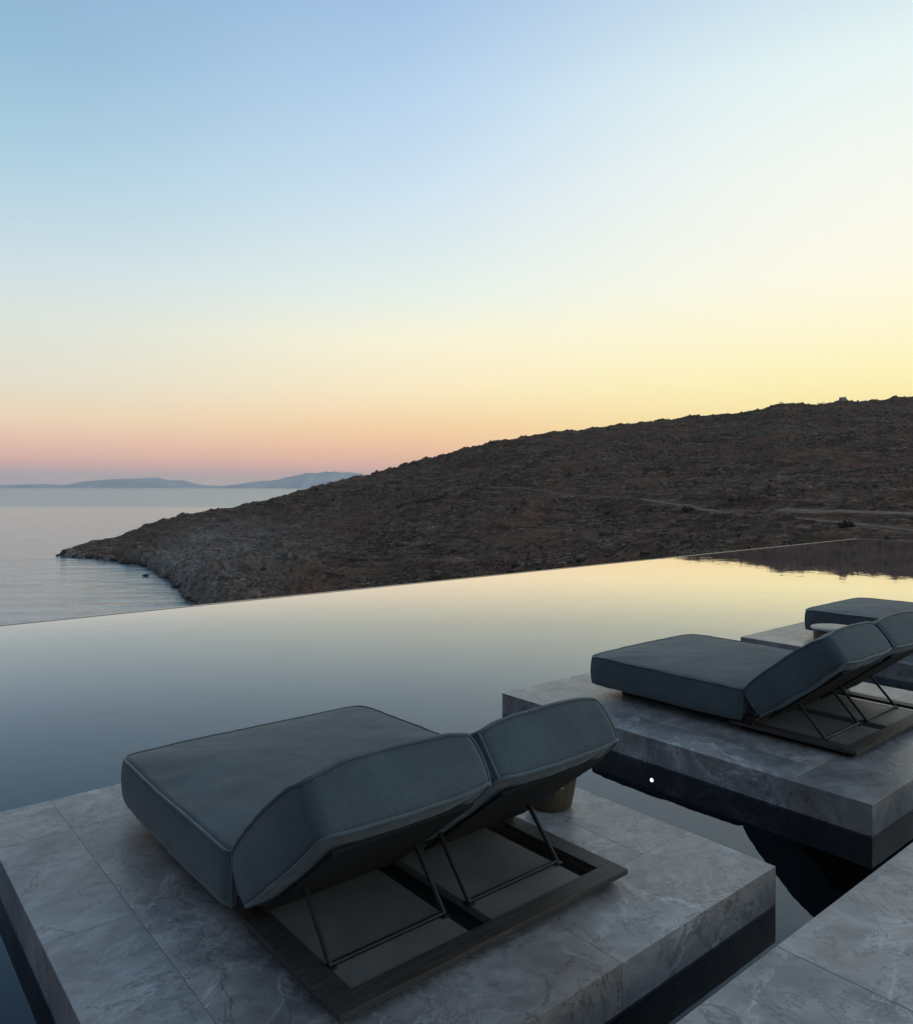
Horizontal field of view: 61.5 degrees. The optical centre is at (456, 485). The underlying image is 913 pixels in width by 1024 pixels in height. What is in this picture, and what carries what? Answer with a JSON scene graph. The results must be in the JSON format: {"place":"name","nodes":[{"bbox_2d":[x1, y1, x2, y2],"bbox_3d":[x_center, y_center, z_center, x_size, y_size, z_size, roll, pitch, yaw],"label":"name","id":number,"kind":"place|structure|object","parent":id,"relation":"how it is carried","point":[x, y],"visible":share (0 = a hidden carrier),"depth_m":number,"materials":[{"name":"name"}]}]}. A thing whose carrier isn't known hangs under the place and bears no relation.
{"place":"outdoors","nodes":[
{"label":"outdoors","id":0,"kind":"place"},
{"bbox_2d":[0,477,217,487],"bbox_3d":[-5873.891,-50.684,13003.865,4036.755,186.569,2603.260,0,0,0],"label":"distant island","id":1,"kind":"structure","parent":0,"point":[152,482],"depth_m":12185.90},
{"bbox_2d":[0,488,307,624],"bbox_3d":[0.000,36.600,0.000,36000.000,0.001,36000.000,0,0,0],"label":"sea","id":2,"kind":"structure","parent":0,"point":[40,529],"depth_m":495.03,"materials":[{"name":"blue liquid"}]},
{"bbox_2d":[60,549,66,555],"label":"sea rock","id":3,"kind":"object","parent":2,"relation":"in","point":[63,552],"visible":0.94,"depth_m":398.69,"materials":[{"name":"grey stone"}]},
{"bbox_2d":[200,471,364,487],"bbox_3d":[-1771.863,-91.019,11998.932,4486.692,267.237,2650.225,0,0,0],"label":"distant island","id":4,"kind":"structure","parent":0,"point":[306,480],"depth_m":11188.89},
{"bbox_2d":[0,633,657,811],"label":"pool basin","id":5,"kind":"object","parent":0,"point":[78,722],"visible":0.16,"depth_m":10.88,"materials":[{"name":"liquid"}]},
{"bbox_2d":[0,717,775,1023],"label":"stone platform","id":6,"kind":"structure","parent":5,"relation":"on","point":[113,910],"depth_m":2.81,"materials":[{"name":"grey stone"}]},
{"bbox_2d":[121,697,627,1022],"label":"sun lounger","id":7,"kind":"object","parent":6,"relation":"on","point":[344,863],"visible":1,"depth_m":2.83,"materials":[{"name":"grey fabric"}]},
{"bbox_2d":[533,778,576,812],"bbox_3d":[0.470,1.416,3.856,0.352,0.367,0.352,0,0,-8],"label":"side table","id":8,"kind":"object","parent":6,"relation":"on","point":[560,800],"visible":0.22,"depth_m":3.75,"materials":[{"name":"brown metal"}]},
{"bbox_2d":[0,538,899,625],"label":"pool rim","id":9,"kind":"object","parent":5,"relation":"on","point":[375,587],"visible":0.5,"depth_m":12.88,"materials":[{"name":"grey stone"}]},
{"bbox_2d":[502,672,912,959],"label":"stone platform","id":10,"kind":"structure","parent":5,"relation":"on","point":[821,830],"depth_m":4.44,"materials":[{"name":"grey stone"}]},
{"bbox_2d":[649,777,654,782],"bbox_3d":[1.249,1.880,4.907,0.017,0.040,0.040,0,0,-40],"label":"pool light","id":11,"kind":"object","parent":10,"relation":"attached to","point":[651,779],"visible":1,"depth_m":4.90,"materials":[{"name":"metal"}]},
{"bbox_2d":[591,611,912,756],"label":"sun lounger","id":12,"kind":"object","parent":10,"relation":"on","point":[781,693],"visible":1,"depth_m":5.10,"materials":[{"name":"grey fabric"}]},
{"bbox_2d":[741,622,912,690],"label":"stone platform","id":13,"kind":"structure","parent":5,"relation":"on","point":[898,674],"depth_m":7.79,"materials":[{"name":"grey stone"}]},
{"bbox_2d":[811,623,846,639],"bbox_3d":[3.017,1.364,6.124,0.352,0.470,0.352,0,0,-8],"label":"side table","id":14,"kind":"object","parent":13,"relation":"on","point":[820,629],"visible":0.23,"depth_m":6.12,"materials":[{"name":"white stone"}]},
{"bbox_2d":[805,597,912,630],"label":"sun lounger","id":15,"kind":"object","parent":13,"relation":"on","point":[851,611],"visible":0.56,"depth_m":8.05,"materials":[{"name":"grey fabric"}]},
{"bbox_2d":[0,539,912,658],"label":"pool water","id":16,"kind":"structure","parent":0,"point":[735,595],"depth_m":11.28,"materials":[{"name":"beige liquid"}]},
{"bbox_2d":[0,0,912,485],"label":"sky","id":17,"kind":"structure","parent":0,"point":[242,241],"materials":[{"name":"blue"}]},
{"bbox_2d":[67,395,912,603],"bbox_3d":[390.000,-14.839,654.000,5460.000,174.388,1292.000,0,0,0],"label":"hillside","id":18,"kind":"structure","parent":0,"point":[501,527],"depth_m":326.69,"materials":[{"name":"brown soil"}]},
{"bbox_2d":[396,454,550,509],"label":"dry stone wall","id":19,"kind":"structure","parent":18,"relation":"on","point":[484,486],"depth_m":383.33,"materials":[{"name":"stone"}]},
{"bbox_2d":[58,396,911,604],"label":"loose stones","id":20,"kind":"object","parent":18,"relation":"on","point":[71,552],"visible":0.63,"depth_m":347.44,"materials":[{"name":"grey stone"}]},
{"bbox_2d":[120,396,912,596],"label":"scrub","id":21,"kind":"object","parent":18,"relation":"on","point":[603,533],"visible":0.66,"depth_m":341.84,"materials":[{"name":"brown plant"}]},
{"bbox_2d":[681,506,694,512],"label":"bush","id":22,"kind":"object","parent":18,"relation":"on","point":[687,509],"visible":0.99,"depth_m":259.81,"materials":[{"name":"green plant"}]},
{"bbox_2d":[781,467,880,474],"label":"dry stone wall","id":23,"kind":"structure","parent":18,"relation":"on","point":[824,469],"depth_m":337.57,"materials":[{"name":"grey stone"}]},
{"bbox_2d":[839,397,846,401],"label":"stone hut","id":24,"kind":"object","parent":18,"relation":"on","point":[842,399],"visible":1,"depth_m":604.47,"materials":[{"name":"grey stone"}]},
{"bbox_2d":[836,520,854,527],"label":"bush","id":25,"kind":"object","parent":18,"relation":"on","point":[844,524],"visible":0.96,"depth_m":189.97,"materials":[{"name":"green plant"}]},
{"bbox_2d":[490,486,628,497],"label":"dirt track","id":26,"kind":"structure","parent":0,"point":[564,493],"depth_m":338.04,"materials":[{"name":"brown soil"}]},
{"bbox_2d":[641,499,912,530],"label":"dirt track","id":27,"kind":"structure","parent":0,"point":[710,510],"depth_m":215.33,"materials":[{"name":"brown soil"}]},
{"bbox_2d":[676,842,912,1023],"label":"pool deck","id":28,"kind":"structure","parent":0,"point":[847,958],"depth_m":2.54,"materials":[{"name":"stone"}]},
{"bbox_2d":[775,508,912,514],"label":"dirt track","id":29,"kind":"structure","parent":0,"point":[823,511],"depth_m":220.49,"materials":[{"name":"brown soil"}]}
]}

